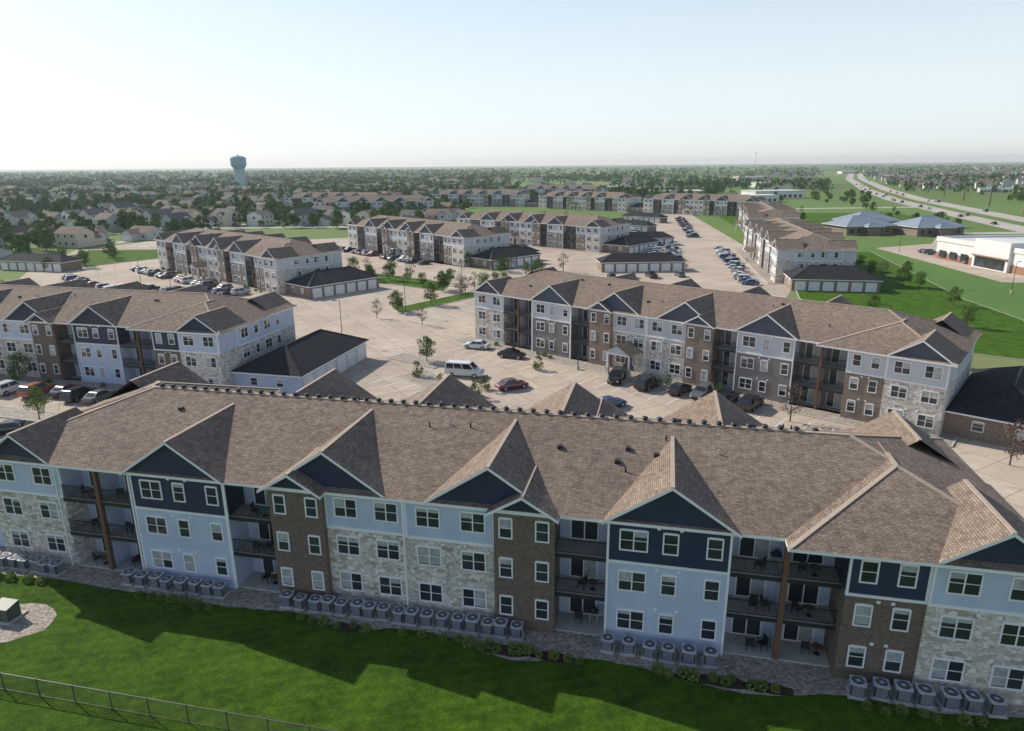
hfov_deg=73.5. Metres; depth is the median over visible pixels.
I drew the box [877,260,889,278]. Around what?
bronze leaf tree
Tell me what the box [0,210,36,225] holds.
suburban house
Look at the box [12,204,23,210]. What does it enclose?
deciduous tree
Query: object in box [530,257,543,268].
parking lot tree
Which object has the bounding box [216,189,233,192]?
suburban house
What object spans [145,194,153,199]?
deciduous tree
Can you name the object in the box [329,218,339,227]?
deciduous tree
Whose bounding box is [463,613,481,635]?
air conditioner
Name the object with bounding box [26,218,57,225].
suburban house
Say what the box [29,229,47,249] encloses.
deciduous tree
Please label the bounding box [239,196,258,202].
suburban house
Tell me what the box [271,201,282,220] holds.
deciduous tree
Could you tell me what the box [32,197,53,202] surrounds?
suburban house
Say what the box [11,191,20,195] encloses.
deciduous tree
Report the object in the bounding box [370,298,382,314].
bronze leaf tree
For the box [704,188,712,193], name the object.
deciduous tree
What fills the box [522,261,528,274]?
parking lot tree
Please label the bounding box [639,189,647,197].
deciduous tree
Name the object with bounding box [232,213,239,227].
pine tree
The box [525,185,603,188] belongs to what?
roof
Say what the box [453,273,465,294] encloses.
bronze leaf tree
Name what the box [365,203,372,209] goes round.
deciduous tree
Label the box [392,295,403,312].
parking lot tree
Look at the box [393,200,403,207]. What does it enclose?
deciduous tree
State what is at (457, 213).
suburban house
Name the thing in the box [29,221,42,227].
deciduous tree
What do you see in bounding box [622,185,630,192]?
deciduous tree
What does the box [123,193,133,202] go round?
deciduous tree
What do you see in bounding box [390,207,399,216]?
deciduous tree
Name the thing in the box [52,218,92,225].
suburban house
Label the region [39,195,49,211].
deciduous tree
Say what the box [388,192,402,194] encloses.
suburban house
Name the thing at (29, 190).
deciduous tree
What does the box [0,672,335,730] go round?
chain link fence
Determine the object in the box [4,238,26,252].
deciduous tree
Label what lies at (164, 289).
parked car
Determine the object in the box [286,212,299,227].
deciduous tree
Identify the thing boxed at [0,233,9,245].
suburban house
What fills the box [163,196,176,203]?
suburban house
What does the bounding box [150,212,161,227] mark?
deciduous tree
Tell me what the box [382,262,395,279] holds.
parking lot tree
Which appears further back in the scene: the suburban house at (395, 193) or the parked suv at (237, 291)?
the suburban house at (395, 193)
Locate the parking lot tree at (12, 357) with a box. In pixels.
[4,350,31,380]
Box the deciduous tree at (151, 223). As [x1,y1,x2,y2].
[147,221,158,226]
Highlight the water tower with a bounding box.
[230,154,246,186]
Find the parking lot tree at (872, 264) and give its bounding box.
[866,260,878,273]
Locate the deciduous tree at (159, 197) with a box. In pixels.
[154,195,163,200]
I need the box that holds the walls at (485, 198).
[432,191,538,206]
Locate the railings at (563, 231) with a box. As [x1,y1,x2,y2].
[495,225,575,240]
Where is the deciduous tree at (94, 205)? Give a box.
[90,203,98,207]
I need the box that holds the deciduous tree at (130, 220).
[126,217,135,227]
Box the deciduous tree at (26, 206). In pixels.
[22,203,34,213]
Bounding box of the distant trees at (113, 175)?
[0,163,1023,182]
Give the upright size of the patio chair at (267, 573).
0.950 m
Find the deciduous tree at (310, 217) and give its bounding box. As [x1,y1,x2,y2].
[307,213,317,226]
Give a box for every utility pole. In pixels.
[963,172,969,200]
[988,174,996,206]
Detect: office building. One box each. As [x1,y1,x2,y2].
[821,215,896,235]
[832,211,902,222]
[892,216,968,236]
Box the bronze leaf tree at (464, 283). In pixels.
[461,275,469,293]
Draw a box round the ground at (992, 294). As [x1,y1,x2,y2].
[0,162,1023,375]
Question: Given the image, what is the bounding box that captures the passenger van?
[444,360,484,378]
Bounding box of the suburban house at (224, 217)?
[197,208,241,227]
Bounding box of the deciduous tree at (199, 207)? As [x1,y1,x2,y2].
[195,205,203,209]
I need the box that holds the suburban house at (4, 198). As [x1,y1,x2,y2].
[0,196,16,204]
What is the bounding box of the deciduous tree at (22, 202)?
[19,199,25,207]
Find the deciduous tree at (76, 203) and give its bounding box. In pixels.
[72,201,82,208]
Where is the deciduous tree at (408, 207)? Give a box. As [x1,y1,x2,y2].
[403,204,412,209]
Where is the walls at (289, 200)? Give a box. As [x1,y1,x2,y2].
[285,194,355,206]
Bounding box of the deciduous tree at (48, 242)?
[36,229,54,251]
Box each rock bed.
[0,546,1023,717]
[0,603,56,642]
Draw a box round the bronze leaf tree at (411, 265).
[405,258,415,277]
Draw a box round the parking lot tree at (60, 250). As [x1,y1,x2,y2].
[57,246,66,254]
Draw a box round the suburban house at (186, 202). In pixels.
[177,200,199,209]
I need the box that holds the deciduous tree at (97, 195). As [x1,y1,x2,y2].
[95,193,101,200]
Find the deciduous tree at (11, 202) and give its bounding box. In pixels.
[4,197,15,206]
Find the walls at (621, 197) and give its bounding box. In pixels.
[539,193,642,211]
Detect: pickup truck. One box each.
[145,268,165,275]
[145,284,160,289]
[342,247,356,251]
[381,253,397,259]
[396,255,405,261]
[645,271,657,277]
[664,247,680,251]
[686,233,698,237]
[725,261,744,266]
[729,267,749,271]
[732,272,753,279]
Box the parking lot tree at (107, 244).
[102,242,112,256]
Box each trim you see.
[0,278,368,384]
[0,363,1023,666]
[153,233,378,287]
[286,193,354,205]
[313,197,433,206]
[346,219,541,261]
[434,190,528,205]
[458,213,659,249]
[470,268,1023,426]
[540,192,638,210]
[645,195,768,216]
[735,205,799,230]
[744,220,883,281]
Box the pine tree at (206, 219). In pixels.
[203,211,211,227]
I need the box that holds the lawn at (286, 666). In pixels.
[0,574,1023,730]
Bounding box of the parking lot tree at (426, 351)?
[416,335,435,360]
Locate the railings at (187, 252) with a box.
[166,247,255,276]
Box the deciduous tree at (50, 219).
[43,216,54,225]
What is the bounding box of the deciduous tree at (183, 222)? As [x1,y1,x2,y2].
[178,217,192,229]
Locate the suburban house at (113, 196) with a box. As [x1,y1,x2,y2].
[110,193,124,198]
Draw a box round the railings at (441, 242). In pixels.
[357,230,443,252]
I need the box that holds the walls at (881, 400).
[475,283,1023,449]
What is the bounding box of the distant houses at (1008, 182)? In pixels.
[0,166,1023,191]
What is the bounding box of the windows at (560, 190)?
[523,189,602,198]
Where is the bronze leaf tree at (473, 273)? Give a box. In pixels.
[469,271,478,287]
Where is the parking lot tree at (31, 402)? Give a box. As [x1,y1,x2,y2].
[23,385,51,418]
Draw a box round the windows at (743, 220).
[739,208,765,230]
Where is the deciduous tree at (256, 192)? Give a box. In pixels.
[253,188,261,195]
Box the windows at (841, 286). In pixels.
[743,227,876,291]
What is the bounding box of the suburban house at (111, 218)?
[91,212,125,231]
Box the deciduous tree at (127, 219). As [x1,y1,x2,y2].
[124,213,137,228]
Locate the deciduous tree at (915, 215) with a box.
[911,212,919,218]
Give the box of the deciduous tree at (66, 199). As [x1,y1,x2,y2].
[59,197,72,208]
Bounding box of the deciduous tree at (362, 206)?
[356,202,366,212]
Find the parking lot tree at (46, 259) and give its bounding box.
[40,256,51,268]
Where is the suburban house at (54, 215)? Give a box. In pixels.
[38,212,60,218]
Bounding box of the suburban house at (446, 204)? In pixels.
[441,202,459,208]
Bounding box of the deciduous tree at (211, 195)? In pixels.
[207,192,218,202]
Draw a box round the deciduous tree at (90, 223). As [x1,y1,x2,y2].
[78,220,92,226]
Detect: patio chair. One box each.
[80,484,89,497]
[91,518,99,529]
[91,552,102,563]
[116,488,124,500]
[125,521,134,532]
[131,554,141,566]
[250,501,260,515]
[253,540,263,552]
[261,568,271,583]
[265,537,273,550]
[574,610,582,623]
[577,575,587,590]
[745,637,755,651]
[748,593,757,611]
[754,556,766,571]
[756,633,768,651]
[759,594,770,610]
[791,600,803,616]
[798,559,808,575]
[800,640,810,654]
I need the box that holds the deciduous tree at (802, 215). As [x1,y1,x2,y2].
[800,212,806,218]
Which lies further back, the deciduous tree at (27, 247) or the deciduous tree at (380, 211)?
the deciduous tree at (380, 211)
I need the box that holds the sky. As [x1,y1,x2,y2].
[0,0,1023,169]
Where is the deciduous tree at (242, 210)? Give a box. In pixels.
[236,207,246,223]
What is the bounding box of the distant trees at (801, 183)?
[0,171,1023,195]
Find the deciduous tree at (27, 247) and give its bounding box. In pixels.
[21,241,31,252]
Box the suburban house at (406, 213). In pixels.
[399,210,424,217]
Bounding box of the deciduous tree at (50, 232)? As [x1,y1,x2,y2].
[45,229,54,246]
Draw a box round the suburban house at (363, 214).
[354,209,382,217]
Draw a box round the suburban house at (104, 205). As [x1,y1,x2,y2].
[92,203,109,207]
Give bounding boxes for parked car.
[0,419,33,434]
[47,384,83,396]
[70,276,89,280]
[81,389,115,403]
[87,281,101,285]
[159,287,168,290]
[189,279,202,284]
[211,288,220,293]
[387,255,398,258]
[416,259,430,264]
[463,339,490,349]
[495,377,528,391]
[497,348,526,359]
[599,395,627,406]
[607,273,615,277]
[666,382,692,396]
[674,271,685,276]
[726,264,741,268]
[738,277,750,281]
[740,279,759,284]
[926,250,935,254]
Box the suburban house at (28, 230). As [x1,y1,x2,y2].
[24,226,57,233]
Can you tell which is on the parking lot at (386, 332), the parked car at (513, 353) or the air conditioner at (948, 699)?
the parked car at (513, 353)
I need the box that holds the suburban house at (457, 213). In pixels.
[450,208,468,218]
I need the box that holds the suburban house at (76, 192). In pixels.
[71,191,89,195]
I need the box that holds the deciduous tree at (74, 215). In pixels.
[67,211,79,219]
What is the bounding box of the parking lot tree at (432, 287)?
[423,282,438,303]
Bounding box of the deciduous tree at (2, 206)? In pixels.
[0,201,7,210]
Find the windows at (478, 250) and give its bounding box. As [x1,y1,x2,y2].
[349,226,537,268]
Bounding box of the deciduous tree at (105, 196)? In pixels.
[102,193,111,202]
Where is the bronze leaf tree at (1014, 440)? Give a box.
[997,417,1023,464]
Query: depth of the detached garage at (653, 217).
363.04 m
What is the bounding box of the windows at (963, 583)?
[0,462,1023,691]
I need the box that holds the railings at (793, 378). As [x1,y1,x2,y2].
[504,306,845,390]
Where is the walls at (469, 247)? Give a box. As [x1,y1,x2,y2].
[348,220,539,268]
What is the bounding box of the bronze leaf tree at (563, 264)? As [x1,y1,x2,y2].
[559,253,568,270]
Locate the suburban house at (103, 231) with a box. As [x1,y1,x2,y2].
[85,225,111,241]
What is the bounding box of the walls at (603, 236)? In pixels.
[458,214,657,252]
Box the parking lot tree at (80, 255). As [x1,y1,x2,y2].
[76,249,86,264]
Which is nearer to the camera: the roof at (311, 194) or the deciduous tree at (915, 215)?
the deciduous tree at (915, 215)
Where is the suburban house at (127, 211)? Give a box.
[114,210,141,215]
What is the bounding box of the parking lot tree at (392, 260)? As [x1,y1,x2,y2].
[386,258,397,272]
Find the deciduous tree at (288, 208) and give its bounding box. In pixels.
[284,205,291,221]
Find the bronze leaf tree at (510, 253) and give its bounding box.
[505,250,516,268]
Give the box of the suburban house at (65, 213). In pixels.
[60,209,80,218]
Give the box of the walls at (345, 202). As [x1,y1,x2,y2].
[314,196,433,212]
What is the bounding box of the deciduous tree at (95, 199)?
[92,197,101,202]
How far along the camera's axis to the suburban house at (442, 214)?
355.29 m
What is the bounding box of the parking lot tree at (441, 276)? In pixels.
[433,269,449,290]
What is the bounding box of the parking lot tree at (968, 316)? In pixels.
[959,304,978,323]
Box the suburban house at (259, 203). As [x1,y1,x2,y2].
[256,202,266,205]
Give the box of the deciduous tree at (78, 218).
[73,216,86,226]
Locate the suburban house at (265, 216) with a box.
[242,210,273,225]
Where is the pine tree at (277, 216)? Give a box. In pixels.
[275,212,280,225]
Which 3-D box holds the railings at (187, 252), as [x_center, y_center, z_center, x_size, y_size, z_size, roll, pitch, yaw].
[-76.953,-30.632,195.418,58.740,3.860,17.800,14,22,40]
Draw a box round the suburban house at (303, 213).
[286,208,318,225]
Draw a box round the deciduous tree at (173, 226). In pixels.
[168,218,181,230]
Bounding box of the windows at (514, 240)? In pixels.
[460,219,656,252]
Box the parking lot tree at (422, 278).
[417,272,426,285]
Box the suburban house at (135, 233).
[112,226,163,242]
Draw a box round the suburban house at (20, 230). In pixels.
[6,226,28,239]
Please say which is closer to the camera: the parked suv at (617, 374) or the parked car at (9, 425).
the parked car at (9, 425)
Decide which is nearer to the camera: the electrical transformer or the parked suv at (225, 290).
the electrical transformer
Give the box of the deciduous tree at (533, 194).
[531,191,537,197]
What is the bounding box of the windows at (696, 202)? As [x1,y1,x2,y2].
[644,199,746,215]
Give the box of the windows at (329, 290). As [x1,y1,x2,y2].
[157,241,376,297]
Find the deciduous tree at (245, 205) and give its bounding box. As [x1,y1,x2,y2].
[240,202,253,217]
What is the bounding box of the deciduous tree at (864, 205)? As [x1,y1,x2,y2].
[862,202,868,209]
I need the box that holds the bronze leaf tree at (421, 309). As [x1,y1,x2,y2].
[415,306,427,324]
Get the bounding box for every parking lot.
[0,214,1023,517]
[878,244,1023,282]
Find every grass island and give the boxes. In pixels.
[71,249,158,266]
[344,251,510,271]
[374,273,450,290]
[392,292,473,313]
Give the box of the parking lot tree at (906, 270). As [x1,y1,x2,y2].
[896,266,913,285]
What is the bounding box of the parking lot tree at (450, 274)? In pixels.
[446,270,453,284]
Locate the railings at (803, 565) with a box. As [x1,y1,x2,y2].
[61,485,842,624]
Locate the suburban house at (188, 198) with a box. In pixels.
[177,197,194,200]
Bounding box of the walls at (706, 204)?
[643,195,767,216]
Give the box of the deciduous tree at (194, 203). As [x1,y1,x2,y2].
[190,200,198,208]
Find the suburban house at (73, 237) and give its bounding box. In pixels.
[53,226,104,247]
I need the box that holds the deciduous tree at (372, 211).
[369,207,377,217]
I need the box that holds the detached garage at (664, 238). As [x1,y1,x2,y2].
[629,231,674,244]
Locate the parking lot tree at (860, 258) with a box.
[856,254,866,266]
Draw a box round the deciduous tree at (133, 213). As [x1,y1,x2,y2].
[128,210,136,215]
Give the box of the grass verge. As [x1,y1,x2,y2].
[796,251,1023,360]
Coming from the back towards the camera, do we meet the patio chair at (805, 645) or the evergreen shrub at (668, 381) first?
the evergreen shrub at (668, 381)
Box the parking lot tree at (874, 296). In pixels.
[865,292,881,307]
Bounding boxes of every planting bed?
[0,374,123,390]
[0,406,58,421]
[148,266,289,295]
[348,246,470,267]
[388,353,445,368]
[397,370,482,395]
[455,336,958,446]
[526,245,605,253]
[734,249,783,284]
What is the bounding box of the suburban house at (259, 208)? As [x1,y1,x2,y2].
[248,206,276,217]
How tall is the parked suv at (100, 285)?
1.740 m
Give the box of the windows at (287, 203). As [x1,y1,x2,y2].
[286,198,318,204]
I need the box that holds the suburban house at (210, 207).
[203,206,213,210]
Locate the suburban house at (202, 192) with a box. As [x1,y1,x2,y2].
[195,190,208,194]
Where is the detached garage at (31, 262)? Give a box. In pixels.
[0,253,82,271]
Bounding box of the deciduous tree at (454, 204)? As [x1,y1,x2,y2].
[450,201,460,207]
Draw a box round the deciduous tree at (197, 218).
[192,215,205,228]
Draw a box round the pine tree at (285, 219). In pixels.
[282,212,288,226]
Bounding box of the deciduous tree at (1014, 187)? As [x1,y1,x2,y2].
[1013,184,1019,192]
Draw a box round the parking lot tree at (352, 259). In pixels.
[347,256,359,267]
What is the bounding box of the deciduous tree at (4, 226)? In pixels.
[0,220,16,241]
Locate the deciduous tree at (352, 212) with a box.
[350,209,355,217]
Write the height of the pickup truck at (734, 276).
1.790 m
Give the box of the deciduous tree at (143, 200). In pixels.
[138,197,146,204]
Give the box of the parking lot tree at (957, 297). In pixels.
[946,287,963,305]
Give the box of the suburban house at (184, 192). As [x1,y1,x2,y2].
[178,190,192,195]
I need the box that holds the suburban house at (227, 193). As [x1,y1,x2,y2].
[223,192,234,195]
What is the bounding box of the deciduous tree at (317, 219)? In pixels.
[312,214,320,225]
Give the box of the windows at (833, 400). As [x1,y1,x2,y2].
[478,294,1023,440]
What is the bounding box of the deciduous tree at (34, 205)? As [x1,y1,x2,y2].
[31,203,40,212]
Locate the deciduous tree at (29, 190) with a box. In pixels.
[26,188,35,193]
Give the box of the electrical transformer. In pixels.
[0,597,27,624]
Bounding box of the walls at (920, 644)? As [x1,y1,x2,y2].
[0,438,1023,705]
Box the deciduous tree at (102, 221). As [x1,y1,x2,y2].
[96,219,109,229]
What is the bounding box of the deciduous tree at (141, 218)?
[135,214,147,223]
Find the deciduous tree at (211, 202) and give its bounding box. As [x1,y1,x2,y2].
[206,198,215,205]
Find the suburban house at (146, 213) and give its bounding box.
[141,208,172,221]
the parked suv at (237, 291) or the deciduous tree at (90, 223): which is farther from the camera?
the deciduous tree at (90, 223)
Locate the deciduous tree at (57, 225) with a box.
[49,222,67,234]
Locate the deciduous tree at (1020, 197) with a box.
[1016,194,1023,200]
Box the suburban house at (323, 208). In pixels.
[311,206,334,211]
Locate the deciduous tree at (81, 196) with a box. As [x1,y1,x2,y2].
[76,193,87,204]
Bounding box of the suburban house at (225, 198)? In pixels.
[220,195,239,205]
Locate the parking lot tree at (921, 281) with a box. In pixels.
[914,270,926,287]
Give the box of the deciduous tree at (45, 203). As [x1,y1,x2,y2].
[39,201,48,208]
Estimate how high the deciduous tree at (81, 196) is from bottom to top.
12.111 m
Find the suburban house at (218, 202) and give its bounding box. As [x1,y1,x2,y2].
[213,201,231,204]
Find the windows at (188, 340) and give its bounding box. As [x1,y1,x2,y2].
[0,314,364,387]
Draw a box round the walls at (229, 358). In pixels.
[0,304,366,393]
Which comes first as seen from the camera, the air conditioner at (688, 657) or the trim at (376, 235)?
the air conditioner at (688, 657)
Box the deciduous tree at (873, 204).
[868,201,877,210]
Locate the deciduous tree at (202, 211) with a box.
[200,209,210,216]
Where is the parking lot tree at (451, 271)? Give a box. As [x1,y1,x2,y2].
[446,268,455,282]
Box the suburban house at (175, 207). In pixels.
[160,205,180,208]
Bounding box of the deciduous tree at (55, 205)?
[47,200,62,211]
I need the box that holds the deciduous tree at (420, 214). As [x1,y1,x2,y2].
[412,209,424,218]
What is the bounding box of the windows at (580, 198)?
[540,196,642,211]
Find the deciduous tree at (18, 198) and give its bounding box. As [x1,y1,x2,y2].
[14,195,23,205]
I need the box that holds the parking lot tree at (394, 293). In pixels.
[387,290,402,306]
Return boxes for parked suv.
[0,379,28,395]
[16,381,56,397]
[59,385,97,402]
[64,275,78,280]
[95,283,109,287]
[135,266,151,272]
[158,271,176,278]
[168,286,181,290]
[179,276,197,283]
[199,280,219,286]
[213,283,233,288]
[217,286,232,295]
[230,287,250,295]
[361,250,370,255]
[365,250,378,255]
[401,256,414,262]
[405,257,419,262]
[607,366,625,384]
[633,375,660,391]
[689,381,716,398]
[717,388,739,401]
[719,253,729,258]
[737,274,755,279]
[737,393,763,411]
[922,248,932,253]
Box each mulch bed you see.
[328,622,363,632]
[478,644,534,656]
[530,651,575,662]
[673,673,753,688]
[744,683,793,695]
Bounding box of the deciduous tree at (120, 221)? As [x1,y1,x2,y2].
[115,212,129,228]
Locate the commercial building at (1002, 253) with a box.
[935,235,1023,275]
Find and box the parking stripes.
[6,230,834,430]
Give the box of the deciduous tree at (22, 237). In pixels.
[13,234,28,241]
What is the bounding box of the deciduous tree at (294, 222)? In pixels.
[291,216,301,225]
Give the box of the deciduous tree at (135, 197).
[132,193,140,203]
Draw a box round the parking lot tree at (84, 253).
[78,251,89,267]
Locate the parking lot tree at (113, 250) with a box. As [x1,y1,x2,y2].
[108,247,116,257]
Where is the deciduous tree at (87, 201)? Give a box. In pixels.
[82,199,91,204]
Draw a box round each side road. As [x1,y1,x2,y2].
[796,207,918,208]
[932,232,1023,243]
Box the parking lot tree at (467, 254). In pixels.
[463,252,471,263]
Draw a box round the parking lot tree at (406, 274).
[402,268,412,281]
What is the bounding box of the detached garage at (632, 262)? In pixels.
[596,253,686,271]
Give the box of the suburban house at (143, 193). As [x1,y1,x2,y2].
[138,191,156,196]
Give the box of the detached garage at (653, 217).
[621,212,667,222]
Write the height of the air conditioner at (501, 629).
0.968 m
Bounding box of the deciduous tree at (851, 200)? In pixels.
[849,197,855,204]
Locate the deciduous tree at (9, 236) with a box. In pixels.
[2,233,13,245]
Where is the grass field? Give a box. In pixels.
[719,212,911,228]
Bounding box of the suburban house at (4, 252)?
[0,248,13,257]
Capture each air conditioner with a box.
[0,552,11,568]
[6,553,22,570]
[16,555,31,570]
[28,556,45,572]
[36,559,51,575]
[47,559,67,576]
[120,568,136,586]
[133,571,148,587]
[147,571,163,589]
[158,575,173,592]
[173,576,188,593]
[187,577,202,595]
[200,580,215,597]
[212,581,230,599]
[278,590,294,609]
[292,593,308,611]
[307,594,322,613]
[320,594,335,614]
[333,598,350,616]
[348,598,365,618]
[360,601,376,620]
[375,602,392,621]
[391,606,405,625]
[403,606,419,626]
[419,609,435,628]
[434,611,451,630]
[449,613,464,632]
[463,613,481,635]
[479,617,494,637]
[492,617,509,638]
[508,620,524,640]
[599,633,615,654]
[620,635,635,656]
[640,639,657,661]
[659,642,675,664]
[679,643,696,667]
[701,646,718,668]
[845,674,866,700]
[869,676,890,702]
[890,679,913,706]
[912,683,936,709]
[935,686,961,712]
[959,689,984,716]
[982,693,1007,718]
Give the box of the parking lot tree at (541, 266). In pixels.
[534,263,545,269]
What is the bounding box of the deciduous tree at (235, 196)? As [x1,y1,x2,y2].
[229,193,241,205]
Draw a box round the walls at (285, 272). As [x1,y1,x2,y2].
[156,235,378,298]
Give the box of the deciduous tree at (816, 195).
[811,191,819,199]
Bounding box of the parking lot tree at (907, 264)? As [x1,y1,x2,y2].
[902,260,912,269]
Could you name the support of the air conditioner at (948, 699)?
on the rock bed at (801, 679)
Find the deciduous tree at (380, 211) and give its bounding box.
[375,207,387,215]
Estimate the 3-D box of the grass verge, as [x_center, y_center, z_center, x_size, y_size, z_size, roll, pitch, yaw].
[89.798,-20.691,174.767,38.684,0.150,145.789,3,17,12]
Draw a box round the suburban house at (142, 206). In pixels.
[136,204,151,209]
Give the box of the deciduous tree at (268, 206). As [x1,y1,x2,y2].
[262,200,275,218]
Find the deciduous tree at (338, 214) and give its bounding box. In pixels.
[328,210,343,224]
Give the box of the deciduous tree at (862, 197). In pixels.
[860,195,867,203]
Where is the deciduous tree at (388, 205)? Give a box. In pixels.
[384,201,393,209]
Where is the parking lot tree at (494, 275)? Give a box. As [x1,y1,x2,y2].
[491,271,499,278]
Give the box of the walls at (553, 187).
[522,186,603,198]
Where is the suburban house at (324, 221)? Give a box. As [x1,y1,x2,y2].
[310,210,350,226]
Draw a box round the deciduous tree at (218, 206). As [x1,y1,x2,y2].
[212,204,222,210]
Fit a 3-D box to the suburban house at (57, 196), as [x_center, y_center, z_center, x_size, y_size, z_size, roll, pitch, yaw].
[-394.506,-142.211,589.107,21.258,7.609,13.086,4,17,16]
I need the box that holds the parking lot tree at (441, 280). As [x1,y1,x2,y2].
[437,277,447,288]
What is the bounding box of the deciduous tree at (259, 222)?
[257,220,263,226]
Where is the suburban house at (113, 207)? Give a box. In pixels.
[107,202,135,212]
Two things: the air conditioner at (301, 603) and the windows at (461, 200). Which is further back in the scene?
the windows at (461, 200)
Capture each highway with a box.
[846,174,1023,231]
[857,173,1023,221]
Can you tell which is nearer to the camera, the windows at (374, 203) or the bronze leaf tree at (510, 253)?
the bronze leaf tree at (510, 253)
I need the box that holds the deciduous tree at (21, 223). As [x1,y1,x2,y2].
[17,221,25,225]
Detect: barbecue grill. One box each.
[589,606,602,621]
[770,549,781,567]
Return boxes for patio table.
[100,554,107,564]
[260,506,269,516]
[270,573,277,583]
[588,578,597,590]
[804,604,815,616]
[809,564,820,576]
[811,642,823,655]
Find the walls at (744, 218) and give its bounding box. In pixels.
[738,211,767,232]
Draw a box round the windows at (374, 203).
[316,201,432,209]
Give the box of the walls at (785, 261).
[743,225,880,291]
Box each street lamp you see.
[401,279,406,315]
[576,320,585,369]
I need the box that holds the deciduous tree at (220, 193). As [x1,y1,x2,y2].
[218,191,223,199]
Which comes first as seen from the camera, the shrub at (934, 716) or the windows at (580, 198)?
the shrub at (934, 716)
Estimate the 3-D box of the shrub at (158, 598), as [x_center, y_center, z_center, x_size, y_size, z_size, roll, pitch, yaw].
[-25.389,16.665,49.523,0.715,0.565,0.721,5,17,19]
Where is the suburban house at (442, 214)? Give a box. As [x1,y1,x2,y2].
[424,209,452,219]
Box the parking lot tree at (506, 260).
[501,257,509,269]
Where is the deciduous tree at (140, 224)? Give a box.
[134,222,146,225]
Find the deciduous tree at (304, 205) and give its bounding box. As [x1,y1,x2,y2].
[299,203,307,207]
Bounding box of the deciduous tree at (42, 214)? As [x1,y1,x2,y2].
[36,211,45,218]
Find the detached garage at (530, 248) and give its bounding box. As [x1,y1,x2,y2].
[510,244,539,251]
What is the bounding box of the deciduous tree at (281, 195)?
[277,192,284,201]
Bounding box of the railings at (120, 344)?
[56,334,156,366]
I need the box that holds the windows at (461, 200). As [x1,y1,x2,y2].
[433,194,538,205]
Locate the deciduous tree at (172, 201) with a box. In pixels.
[168,197,179,205]
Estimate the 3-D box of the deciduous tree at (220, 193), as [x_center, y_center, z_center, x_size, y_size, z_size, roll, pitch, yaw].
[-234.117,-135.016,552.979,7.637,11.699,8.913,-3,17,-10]
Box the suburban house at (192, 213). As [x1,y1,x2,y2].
[161,209,202,228]
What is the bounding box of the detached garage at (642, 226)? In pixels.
[626,220,657,231]
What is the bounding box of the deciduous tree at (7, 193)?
[2,188,10,195]
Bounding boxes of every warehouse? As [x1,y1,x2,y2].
[649,190,704,193]
[733,176,765,180]
[736,194,779,201]
[741,189,805,198]
[750,182,790,187]
[837,171,857,173]
[977,188,1013,192]
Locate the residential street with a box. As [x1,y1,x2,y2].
[160,226,347,228]
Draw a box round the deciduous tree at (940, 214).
[935,211,949,219]
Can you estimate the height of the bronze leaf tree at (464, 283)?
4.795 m
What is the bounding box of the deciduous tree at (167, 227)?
[163,222,172,231]
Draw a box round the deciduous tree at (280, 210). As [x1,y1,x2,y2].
[276,203,286,220]
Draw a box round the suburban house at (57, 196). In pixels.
[48,195,64,200]
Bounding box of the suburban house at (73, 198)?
[70,196,92,203]
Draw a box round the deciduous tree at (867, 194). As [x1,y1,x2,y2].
[865,192,871,201]
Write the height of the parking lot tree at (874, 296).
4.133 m
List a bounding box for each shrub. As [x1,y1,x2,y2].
[3,572,16,581]
[21,573,34,582]
[34,576,45,584]
[134,589,143,597]
[147,591,156,600]
[155,592,165,601]
[165,592,177,603]
[177,594,188,603]
[185,596,194,605]
[190,598,204,610]
[203,602,213,610]
[296,611,305,619]
[307,615,315,623]
[316,615,329,626]
[331,621,340,629]
[348,620,357,628]
[359,622,371,633]
[397,627,407,637]
[411,361,422,376]
[417,628,426,638]
[439,632,447,640]
[453,633,462,643]
[462,634,476,647]
[468,378,481,395]
[474,640,484,650]
[478,374,490,390]
[483,638,494,649]
[492,643,501,652]
[507,641,520,654]
[513,643,526,654]
[523,642,534,654]
[533,355,543,370]
[535,650,543,658]
[548,648,559,660]
[563,652,573,662]
[575,656,583,665]
[650,662,664,675]
[664,374,672,384]
[664,667,673,677]
[677,666,689,678]
[685,667,699,681]
[707,671,718,682]
[720,675,731,685]
[727,672,735,682]
[745,678,757,690]
[756,678,768,691]
[770,683,781,693]
[861,700,873,710]
[880,706,891,716]
[895,703,908,715]
[917,708,929,718]
[931,713,942,723]
[957,712,973,726]
[974,714,988,726]
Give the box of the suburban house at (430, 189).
[423,188,434,194]
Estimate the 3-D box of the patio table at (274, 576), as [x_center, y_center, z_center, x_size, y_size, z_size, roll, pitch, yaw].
[-17.646,15.939,51.106,0.720,0.576,0.702,0,16,0]
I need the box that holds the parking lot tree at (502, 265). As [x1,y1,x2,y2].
[495,256,505,268]
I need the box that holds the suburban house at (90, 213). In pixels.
[78,207,111,218]
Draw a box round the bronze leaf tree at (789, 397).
[779,381,805,420]
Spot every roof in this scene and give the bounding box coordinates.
[0,277,368,376]
[0,361,1023,572]
[156,228,380,286]
[284,192,387,197]
[319,195,449,208]
[350,215,540,259]
[436,189,538,202]
[463,209,658,245]
[470,266,1023,423]
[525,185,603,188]
[538,191,643,207]
[643,193,767,208]
[735,201,800,223]
[744,218,883,280]
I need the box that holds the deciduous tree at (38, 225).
[33,220,51,229]
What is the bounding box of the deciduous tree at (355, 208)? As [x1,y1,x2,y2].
[351,205,359,212]
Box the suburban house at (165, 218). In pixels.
[159,212,192,231]
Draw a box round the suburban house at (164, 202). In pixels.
[148,200,173,208]
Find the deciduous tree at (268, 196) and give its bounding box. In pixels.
[263,193,275,202]
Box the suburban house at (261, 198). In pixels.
[256,195,278,202]
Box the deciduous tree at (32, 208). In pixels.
[27,205,37,212]
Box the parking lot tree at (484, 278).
[476,271,490,286]
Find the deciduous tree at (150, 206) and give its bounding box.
[143,204,153,210]

